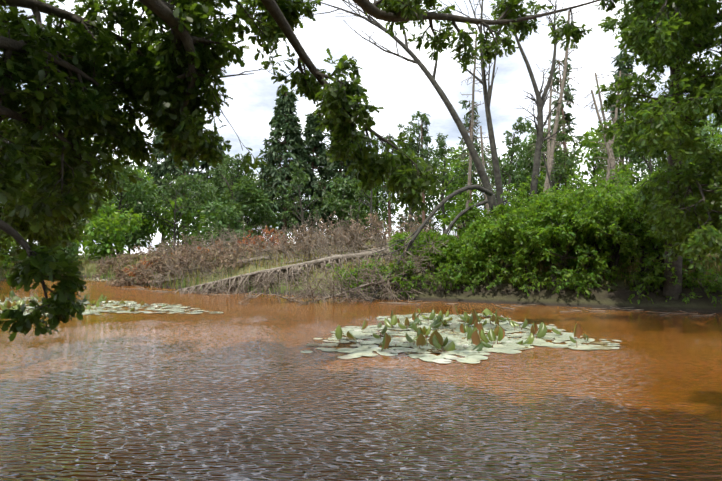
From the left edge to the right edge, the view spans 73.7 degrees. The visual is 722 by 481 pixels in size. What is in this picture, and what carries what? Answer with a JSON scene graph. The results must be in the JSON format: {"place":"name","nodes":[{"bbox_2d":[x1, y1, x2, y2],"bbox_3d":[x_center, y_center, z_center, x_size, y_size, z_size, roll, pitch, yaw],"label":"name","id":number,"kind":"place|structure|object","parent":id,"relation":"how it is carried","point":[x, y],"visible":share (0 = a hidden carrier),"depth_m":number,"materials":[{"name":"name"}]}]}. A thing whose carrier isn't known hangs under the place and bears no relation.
{"place":"outdoors","nodes":[
{"label":"outdoors","id":0,"kind":"place"},
{"bbox_2d":[0,277,721,480],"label":"water","id":1,"kind":"structure","parent":0,"point":[234,391],"depth_m":5.68,"materials":[{"name":"brown liquid"}]},
{"bbox_2d":[84,275,117,281],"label":"water lilies","id":2,"kind":"object","parent":1,"relation":"on","point":[87,278],"visible":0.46,"depth_m":32.84,"materials":[{"name":"green plant"}]},
{"bbox_2d":[0,290,222,315],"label":"lily pads","id":3,"kind":"object","parent":1,"relation":"in","point":[102,299],"visible":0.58,"depth_m":15.42,"materials":[{"name":"green plant"}]},
{"bbox_2d":[230,275,300,304],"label":"dead branches","id":4,"kind":"object","parent":1,"relation":"in","point":[267,287],"visible":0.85,"depth_m":16.93,"materials":[{"name":"brown wood"}]},
{"bbox_2d":[94,281,715,315],"bbox_3d":[-5.655,2.108,16.083,30.675,0.144,12.870,-1,-2,31],"label":"floating twig debris","id":5,"kind":"object","parent":1,"relation":"on","point":[159,291],"visible":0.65,"depth_m":16.51,"materials":[{"name":"brown wood"}]},
{"bbox_2d":[300,304,620,363],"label":"water lilies","id":6,"kind":"object","parent":1,"relation":"on","point":[471,342],"visible":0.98,"depth_m":9.44,"materials":[{"name":"green plant"}]},
{"bbox_2d":[0,243,721,312],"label":"ground","id":7,"kind":"structure","parent":0,"point":[505,292],"depth_m":16.70,"materials":[{"name":"brown soil"}]},
{"bbox_2d":[0,232,15,258],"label":"bush","id":8,"kind":"object","parent":7,"relation":"on","point":[1,249],"visible":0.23,"depth_m":30.39,"materials":[{"name":"green plant"}]},
{"bbox_2d":[1,230,20,277],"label":"bush","id":9,"kind":"object","parent":7,"relation":"on","point":[6,261],"visible":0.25,"depth_m":33.30,"materials":[{"name":"green plant"}]},
{"bbox_2d":[0,210,25,266],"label":"hedge bush","id":10,"kind":"object","parent":7,"relation":"on","point":[9,252],"visible":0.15,"depth_m":36.79,"materials":[{"name":"green plant"}]},
{"bbox_2d":[10,220,99,261],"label":"hedge bush","id":11,"kind":"object","parent":7,"relation":"on","point":[68,232],"depth_m":45.81,"materials":[{"name":"green plant"}]},
{"bbox_2d":[35,238,81,263],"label":"bush","id":12,"kind":"object","parent":7,"relation":"on","point":[71,251],"visible":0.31,"depth_m":38.05,"materials":[{"name":"green plant"}]},
{"bbox_2d":[67,199,146,263],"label":"hedge bush","id":13,"kind":"object","parent":7,"relation":"on","point":[106,238],"visible":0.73,"depth_m":40.97,"materials":[{"name":"green plant"}]},
{"bbox_2d":[84,156,159,254],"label":"tree","id":14,"kind":"object","parent":7,"relation":"on","point":[142,185],"visible":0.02,"depth_m":53.01,"materials":[{"name":"green plant"}]},
{"bbox_2d":[89,162,158,253],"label":"tree","id":15,"kind":"object","parent":7,"relation":"on","point":[131,193],"visible":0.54,"depth_m":46.63,"materials":[{"name":"green plant"}]},
{"bbox_2d":[100,159,154,253],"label":"tree","id":16,"kind":"object","parent":7,"relation":"on","point":[116,200],"depth_m":66.40,"materials":[{"name":"green plant"}]},
{"bbox_2d":[111,168,162,255],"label":"tree","id":17,"kind":"object","parent":7,"relation":"on","point":[155,204],"visible":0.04,"depth_m":60.76,"materials":[{"name":"green plant"}]},
{"bbox_2d":[92,234,203,278],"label":"dry shrubs","id":18,"kind":"object","parent":7,"relation":"on","point":[108,262],"visible":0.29,"depth_m":34.78,"materials":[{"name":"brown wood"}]},
{"bbox_2d":[144,128,186,242],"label":"conifer tree","id":19,"kind":"object","parent":7,"relation":"on","point":[155,171],"visible":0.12,"depth_m":70.13,"materials":[{"name":"green plant"}]},
{"bbox_2d":[144,173,202,249],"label":"broadleaf tree","id":20,"kind":"object","parent":7,"relation":"on","point":[173,194],"visible":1,"depth_m":47.39,"materials":[{"name":"green plant"}]},
{"bbox_2d":[141,197,215,251],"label":"tree","id":21,"kind":"object","parent":7,"relation":"on","point":[189,219],"visible":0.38,"depth_m":49.70,"materials":[{"name":"green plant"}]},
{"bbox_2d":[90,216,270,265],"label":"dry shrubs","id":22,"kind":"object","parent":7,"relation":"on","point":[227,233],"visible":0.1,"depth_m":38.76,"materials":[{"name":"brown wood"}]},
{"bbox_2d":[152,172,217,248],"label":"tree","id":23,"kind":"object","parent":7,"relation":"on","point":[200,185],"visible":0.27,"depth_m":58.17,"materials":[{"name":"green plant"}]},
{"bbox_2d":[154,152,217,245],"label":"broadleaf tree","id":24,"kind":"object","parent":7,"relation":"on","point":[171,165],"visible":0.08,"depth_m":68.28,"materials":[{"name":"green plant"}]},
{"bbox_2d":[104,235,271,286],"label":"dry shrubs","id":25,"kind":"object","parent":7,"relation":"on","point":[141,277],"visible":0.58,"depth_m":25.70,"materials":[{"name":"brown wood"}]},
{"bbox_2d":[0,265,393,297],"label":"bank edge grass","id":26,"kind":"structure","parent":7,"relation":"on","point":[183,285],"depth_m":23.57,"materials":[{"name":"green plant"}]},
{"bbox_2d":[122,225,293,276],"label":"dry shrubs","id":27,"kind":"object","parent":7,"relation":"on","point":[199,247],"visible":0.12,"depth_m":30.82,"materials":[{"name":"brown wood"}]},
{"bbox_2d":[187,199,248,247],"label":"tree","id":28,"kind":"object","parent":7,"relation":"on","point":[222,215],"visible":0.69,"depth_m":45.13,"materials":[{"name":"green plant"}]},
{"bbox_2d":[193,163,244,239],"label":"tree","id":29,"kind":"object","parent":7,"relation":"on","point":[207,186],"visible":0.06,"depth_m":63.38,"materials":[{"name":"green plant"}]},
{"bbox_2d":[195,133,244,242],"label":"conifer tree","id":30,"kind":"object","parent":7,"relation":"on","point":[206,166],"visible":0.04,"depth_m":72.44,"materials":[{"name":"green plant"}]},
{"bbox_2d":[177,153,267,222],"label":"broadleaf tree","id":31,"kind":"object","parent":7,"relation":"on","point":[233,162],"visible":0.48,"depth_m":54.95,"materials":[{"name":"green plant"}]},
{"bbox_2d":[207,165,266,236],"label":"tree","id":32,"kind":"object","parent":7,"relation":"on","point":[226,186],"visible":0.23,"depth_m":58.93,"materials":[{"name":"green plant"}]},
{"bbox_2d":[140,212,340,263],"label":"dry shrubs","id":33,"kind":"object","parent":7,"relation":"on","point":[285,229],"visible":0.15,"depth_m":32.83,"materials":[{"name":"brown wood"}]},
{"bbox_2d":[214,176,278,242],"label":"tree","id":34,"kind":"object","parent":7,"relation":"on","point":[256,202],"visible":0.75,"depth_m":49.34,"materials":[{"name":"green plant"}]},
{"bbox_2d":[145,210,387,287],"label":"dry shrubs","id":35,"kind":"object","parent":7,"relation":"on","point":[281,245],"visible":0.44,"depth_m":24.97,"materials":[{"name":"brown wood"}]},
{"bbox_2d":[155,207,379,263],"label":"dry shrubs","id":36,"kind":"object","parent":7,"relation":"on","point":[268,245],"visible":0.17,"depth_m":30.45,"materials":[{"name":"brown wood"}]},
{"bbox_2d":[148,211,391,282],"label":"dry shrubs","id":37,"kind":"object","parent":7,"relation":"on","point":[359,229],"visible":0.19,"depth_m":27.95,"materials":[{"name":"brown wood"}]},
{"bbox_2d":[252,177,292,240],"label":"tree","id":38,"kind":"object","parent":7,"relation":"on","point":[275,225],"visible":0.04,"depth_m":65.79,"materials":[{"name":"green plant"}]},
{"bbox_2d":[233,85,327,242],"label":"conifer tree","id":39,"kind":"object","parent":7,"relation":"on","point":[287,121],"visible":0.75,"depth_m":58.96,"materials":[{"name":"green plant"}]},
{"bbox_2d":[174,248,415,293],"bbox_3d":[-2.025,1.704,22.061,13.517,3.479,3.064,0,-2,-9],"label":"fallen tree","id":40,"kind":"object","parent":7,"relation":"on","point":[260,276],"visible":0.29,"depth_m":21.73,"materials":[{"name":"brown wood"}]},
{"bbox_2d":[273,162,335,234],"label":"broadleaf tree","id":41,"kind":"object","parent":7,"relation":"on","point":[301,179],"visible":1,"depth_m":51.87,"materials":[{"name":"green plant"}]},
{"bbox_2d":[280,110,337,238],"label":"conifer tree","id":42,"kind":"object","parent":7,"relation":"on","point":[315,146],"visible":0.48,"depth_m":62.44,"materials":[{"name":"green plant"}]},
{"bbox_2d":[306,172,337,237],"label":"tree","id":43,"kind":"object","parent":7,"relation":"on","point":[317,197],"visible":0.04,"depth_m":69.77,"materials":[{"name":"green plant"}]},
{"bbox_2d":[0,0,661,340],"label":"oak tree","id":44,"kind":"object","parent":7,"relation":"on","point":[156,81],"visible":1,"depth_m":5.80,"materials":[{"name":"green plant"}]},
{"bbox_2d":[306,77,368,226],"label":"conifer tree","id":45,"kind":"object","parent":7,"relation":"on","point":[336,167],"visible":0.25,"depth_m":60.26,"materials":[{"name":"green plant"}]},
{"bbox_2d":[321,176,368,237],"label":"tree","id":46,"kind":"object","parent":7,"relation":"on","point":[341,192],"visible":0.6,"depth_m":56.10,"materials":[{"name":"green plant"}]},
{"bbox_2d":[340,180,369,227],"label":"birch tree","id":47,"kind":"object","parent":7,"relation":"on","point":[353,204],"visible":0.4,"depth_m":52.41,"materials":[{"name":"green plant"}]},
{"bbox_2d":[0,236,721,287],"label":"bank grass","id":48,"kind":"structure","parent":7,"relation":"on","point":[634,266],"depth_m":22.06,"materials":[{"name":"plant"}]},
{"bbox_2d":[344,129,378,223],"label":"conifer tree","id":49,"kind":"object","parent":7,"relation":"on","point":[359,132],"visible":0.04,"depth_m":65.97,"materials":[{"name":"green plant"}]},
{"bbox_2d":[285,228,448,304],"bbox_3d":[0.450,1.316,18.679,6.981,4.084,3.928,0,-2,-16],"label":"dry shrub","id":50,"kind":"object","parent":7,"relation":"on","point":[367,283],"visible":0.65,"depth_m":17.76,"materials":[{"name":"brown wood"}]},
{"bbox_2d":[349,137,390,232],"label":"birch tree","id":51,"kind":"object","parent":7,"relation":"on","point":[359,195],"visible":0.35,"depth_m":46.92,"materials":[{"name":"green plant"}]},
{"bbox_2d":[348,178,402,236],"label":"tree","id":52,"kind":"object","parent":7,"relation":"on","point":[376,190],"visible":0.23,"depth_m":61.22,"materials":[{"name":"green plant"}]},
{"bbox_2d":[296,212,465,242],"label":"dry shrubs","id":53,"kind":"object","parent":7,"relation":"on","point":[414,228],"visible":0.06,"depth_m":36.22,"materials":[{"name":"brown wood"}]},
{"bbox_2d":[375,132,402,238],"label":"conifer tree","id":54,"kind":"object","parent":7,"relation":"on","point":[381,198],"visible":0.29,"depth_m":54.78,"materials":[{"name":"green plant"}]},
{"bbox_2d":[360,150,445,232],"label":"tree","id":55,"kind":"object","parent":7,"relation":"on","point":[429,204],"visible":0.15,"depth_m":57.78,"materials":[{"name":"green plant"}]},
{"bbox_2d":[390,111,438,231],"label":"birch tree","id":56,"kind":"object","parent":7,"relation":"on","point":[412,135],"visible":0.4,"depth_m":42.27,"materials":[{"name":"green plant"}]},
{"bbox_2d":[373,222,455,257],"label":"bush","id":57,"kind":"object","parent":7,"relation":"on","point":[390,239],"visible":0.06,"depth_m":24.85,"materials":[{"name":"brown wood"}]},
{"bbox_2d":[388,229,441,260],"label":"bush","id":58,"kind":"object","parent":7,"relation":"on","point":[402,236],"visible":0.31,"depth_m":22.02,"materials":[{"name":"green plant"}]},
{"bbox_2d":[413,114,437,231],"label":"conifer tree","id":59,"kind":"object","parent":7,"relation":"on","point":[424,139],"visible":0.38,"depth_m":51.74,"materials":[{"name":"green plant"}]},
{"bbox_2d":[395,144,465,231],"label":"tree","id":60,"kind":"object","parent":7,"relation":"on","point":[430,160],"visible":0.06,"depth_m":61.36,"materials":[{"name":"green plant"}]},
{"bbox_2d":[296,0,573,303],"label":"tree","id":61,"kind":"object","parent":7,"relation":"on","point":[486,188],"visible":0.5,"depth_m":21.62,"materials":[{"name":"brown plant"}]},
{"bbox_2d":[422,133,462,232],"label":"birch tree","id":62,"kind":"object","parent":7,"relation":"on","point":[440,141],"visible":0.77,"depth_m":45.38,"materials":[{"name":"green plant"}]},
{"bbox_2d":[413,229,475,273],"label":"bush","id":63,"kind":"object","parent":7,"relation":"on","point":[451,250],"visible":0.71,"depth_m":18.93,"materials":[{"name":"green plant"}]},
{"bbox_2d":[434,144,495,224],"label":"tree","id":64,"kind":"object","parent":7,"relation":"on","point":[449,207],"visible":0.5,"depth_m":54.00,"materials":[{"name":"green plant"}]},
{"bbox_2d":[452,100,481,218],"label":"conifer tree","id":65,"kind":"object","parent":7,"relation":"on","point":[468,125],"visible":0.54,"depth_m":50.27,"materials":[{"name":"green plant"}]},
{"bbox_2d":[456,29,488,221],"bbox_3d":[8.448,-7.319,35.875,2.488,15.800,4.217,-1,-2,29],"label":"dead tree trunk","id":66,"kind":"object","parent":7,"relation":"on","point":[473,124],"visible":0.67,"depth_m":35.84,"materials":[{"name":"grey wood"}]},
{"bbox_2d":[439,190,518,240],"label":"bush","id":67,"kind":"object","parent":7,"relation":"on","point":[497,209],"visible":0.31,"depth_m":20.89,"materials":[{"name":"green plant"}]},
{"bbox_2d":[471,126,495,216],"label":"dead tree trunk","id":68,"kind":"object","parent":7,"relation":"on","point":[483,163],"visible":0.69,"depth_m":34.81,"materials":[{"name":"grey wood"}]},
{"bbox_2d":[455,143,516,216],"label":"tree","id":69,"kind":"object","parent":7,"relation":"on","point":[486,165],"visible":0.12,"depth_m":59.67,"materials":[{"name":"green plant"}]},
{"bbox_2d":[458,219,538,279],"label":"bush","id":70,"kind":"object","parent":7,"relation":"on","point":[495,247],"visible":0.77,"depth_m":17.27,"materials":[{"name":"green plant"}]},
{"bbox_2d":[480,117,535,212],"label":"birch tree","id":71,"kind":"object","parent":7,"relation":"on","point":[520,127],"visible":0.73,"depth_m":42.26,"materials":[{"name":"green plant"}]},
{"bbox_2d":[483,190,553,268],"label":"bush","id":72,"kind":"object","parent":7,"relation":"on","point":[534,199],"visible":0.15,"depth_m":18.30,"materials":[{"name":"green plant"}]},
{"bbox_2d":[486,142,560,217],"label":"tree","id":73,"kind":"object","parent":7,"relation":"on","point":[525,172],"visible":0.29,"depth_m":46.71,"materials":[{"name":"green plant"}]},
{"bbox_2d":[326,250,721,306],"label":"bank bush","id":74,"kind":"object","parent":7,"relation":"on","point":[461,275],"visible":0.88,"depth_m":16.37,"materials":[{"name":"green plant"}]},
{"bbox_2d":[491,137,564,203],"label":"tree","id":75,"kind":"object","parent":7,"relation":"on","point":[522,146],"visible":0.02,"depth_m":53.68,"materials":[{"name":"green plant"}]},
{"bbox_2d":[510,128,585,195],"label":"tree","id":76,"kind":"object","parent":7,"relation":"on","point":[530,136],"visible":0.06,"depth_m":55.89,"materials":[{"name":"green plant"}]},
{"bbox_2d":[528,66,568,194],"bbox_3d":[12.957,-5.781,33.573,2.386,13.425,2.494,-2,-2,44],"label":"dead tree trunk","id":77,"kind":"object","parent":7,"relation":"on","point":[549,120],"visible":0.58,"depth_m":33.78,"materials":[{"name":"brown wood"}]},
{"bbox_2d":[486,187,615,281],"bbox_3d":[6.804,-0.067,16.860,5.064,3.404,3.217,0,-2,1],"label":"bush","id":78,"kind":"object","parent":7,"relation":"on","point":[559,243],"visible":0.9,"depth_m":16.37,"materials":[{"name":"green plant"}]},
{"bbox_2d":[519,107,583,186],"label":"birch tree","id":79,"kind":"object","parent":7,"relation":"on","point":[533,151],"visible":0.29,"depth_m":43.74,"materials":[{"name":"green plant"}]},
{"bbox_2d":[500,171,605,265],"bbox_3d":[7.844,-0.936,19.916,5.277,4.378,3.782,-1,-2,18],"label":"bush","id":80,"kind":"object","parent":7,"relation":"on","point":[554,198],"visible":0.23,"depth_m":20.14,"materials":[{"name":"green plant"}]},
{"bbox_2d":[531,115,581,191],"bbox_3d":[15.223,-4.362,37.943,3.866,10.747,3.915,-1,-2,30],"label":"tree","id":81,"kind":"object","parent":7,"relation":"on","point":[568,161],"visible":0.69,"depth_m":37.41,"materials":[{"name":"green plant"}]},
{"bbox_2d":[529,6,583,193],"bbox_3d":[11.928,-6.625,29.623,3.394,15.108,2.569,0,-2,14],"label":"dead tree trunk","id":82,"kind":"object","parent":7,"relation":"on","point":[552,149],"visible":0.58,"depth_m":29.40,"materials":[{"name":"brown wood"}]},
{"bbox_2d":[546,58,585,188],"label":"conifer tree","id":83,"kind":"object","parent":7,"relation":"on","point":[566,117],"visible":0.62,"depth_m":46.20,"materials":[{"name":"green plant"}]},
{"bbox_2d":[563,200,617,266],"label":"bush","id":84,"kind":"object","parent":7,"relation":"on","point":[588,263],"depth_m":18.69,"materials":[{"name":"green plant"}]},
{"bbox_2d":[542,124,639,200],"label":"tree","id":85,"kind":"object","parent":7,"relation":"on","point":[589,144],"visible":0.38,"depth_m":41.73,"materials":[{"name":"green plant"}]},
{"bbox_2d":[581,90,631,187],"bbox_3d":[14.948,-4.025,28.932,2.340,10.256,2.603,1,-2,-37],"label":"dead tree trunk","id":86,"kind":"object","parent":7,"relation":"on","point":[606,146],"visible":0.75,"depth_m":29.02,"materials":[{"name":"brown wood"}]},
{"bbox_2d":[558,182,661,277],"bbox_3d":[8.677,-0.310,16.772,3.301,3.430,4.453,0,-2,1],"label":"bush","id":87,"kind":"object","parent":7,"relation":"on","point":[604,232],"visible":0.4,"depth_m":16.31,"materials":[{"name":"green plant"}]},
{"bbox_2d":[564,165,656,266],"bbox_3d":[10.876,-0.810,19.441,5.305,4.078,4.919,0,-2,1],"label":"bush","id":88,"kind":"object","parent":7,"relation":"on","point":[620,182],"visible":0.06,"depth_m":19.09,"materials":[{"name":"green plant"}]},
{"bbox_2d":[590,71,631,196],"bbox_3d":[16.080,-4.904,30.805,2.611,11.898,2.319,-1,-2,27],"label":"dead tree trunk","id":89,"kind":"object","parent":7,"relation":"on","point":[615,118],"visible":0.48,"depth_m":30.78,"materials":[{"name":"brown wood"}]},
{"bbox_2d":[594,73,630,179],"bbox_3d":[18.552,-5.809,36.122,2.310,13.894,2.602,0,-2,1],"label":"dead tree trunk","id":90,"kind":"object","parent":7,"relation":"on","point":[600,99],"visible":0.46,"depth_m":36.21,"materials":[{"name":"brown wood"}]},
{"bbox_2d":[578,129,661,194],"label":"tree","id":91,"kind":"object","parent":7,"relation":"on","point":[627,158],"visible":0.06,"depth_m":46.37,"materials":[{"name":"green plant"}]},
{"bbox_2d":[587,118,656,186],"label":"tree","id":92,"kind":"object","parent":7,"relation":"on","point":[638,179],"visible":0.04,"depth_m":52.37,"materials":[{"name":"green plant"}]},
{"bbox_2d":[607,50,642,164],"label":"conifer tree","id":93,"kind":"object","parent":7,"relation":"on","point":[622,68],"visible":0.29,"depth_m":49.61,"materials":[{"name":"green plant"}]},
{"bbox_2d":[626,142,662,177],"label":"tree","id":94,"kind":"object","parent":7,"relation":"on","point":[650,163],"visible":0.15,"depth_m":40.79,"materials":[{"name":"green plant"}]},
{"bbox_2d":[592,191,713,277],"bbox_3d":[9.487,-0.173,15.681,4.082,3.076,3.182,2,-2,-43],"label":"bush","id":95,"kind":"object","parent":7,"relation":"on","point":[645,250],"visible":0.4,"depth_m":15.49,"materials":[{"name":"green plant"}]},
{"bbox_2d":[593,0,721,299],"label":"oak tree","id":96,"kind":"object","parent":7,"relation":"on","point":[666,122],"visible":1,"depth_m":10.68,"materials":[{"name":"green plant"}]},
{"bbox_2d":[621,161,698,191],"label":"bush","id":97,"kind":"object","parent":7,"relation":"on","point":[638,184],"visible":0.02,"depth_m":21.40,"materials":[{"name":"green plant"}]},
{"bbox_2d":[618,170,714,273],"bbox_3d":[11.413,-0.664,16.700,4.852,3.868,3.481,-2,-2,44],"label":"bush","id":98,"kind":"object","parent":7,"relation":"on","point":[691,261],"visible":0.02,"depth_m":16.83,"materials":[{"name":"green plant"}]},
{"bbox_2d":[630,167,711,260],"bbox_3d":[12.577,-0.717,19.390,4.321,4.309,4.579,1,-2,-26],"label":"bush","id":99,"kind":"object","parent":7,"relation":"on","point":[652,175],"visible":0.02,"depth_m":18.86,"materials":[{"name":"green plant"}]},
{"bbox_2d":[639,123,721,182],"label":"tree","id":100,"kind":"object","parent":7,"relation":"on","point":[704,133],"visible":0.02,"depth_m":37.90,"materials":[{"name":"green plant"}]},
{"bbox_2d":[658,138,708,169],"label":"tree","id":101,"kind":"object","parent":7,"relation":"on","point":[707,141],"visible":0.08,"depth_m":34.50,"materials":[{"name":"green plant"}]},
{"bbox_2d":[695,99,721,150],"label":"tree","id":102,"kind":"object","parent":7,"relation":"on","point":[710,120],"depth_m":50.98,"materials":[{"name":"green plant"}]},
{"bbox_2d":[696,112,721,187],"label":"tree","id":103,"kind":"object","parent":7,"relation":"on","point":[716,134],"visible":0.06,"depth_m":45.06,"materials":[{"name":"green plant"}]},
{"bbox_2d":[709,113,721,127],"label":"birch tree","id":104,"kind":"object","parent":7,"relation":"on","point":[713,124],"visible":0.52,"depth_m":41.44,"materials":[{"name":"green plant"}]},
{"bbox_2d":[0,0,721,254],"label":"sky","id":105,"kind":"structure","parent":0,"point":[393,83],"materials":[{"name":"white"}]}
]}

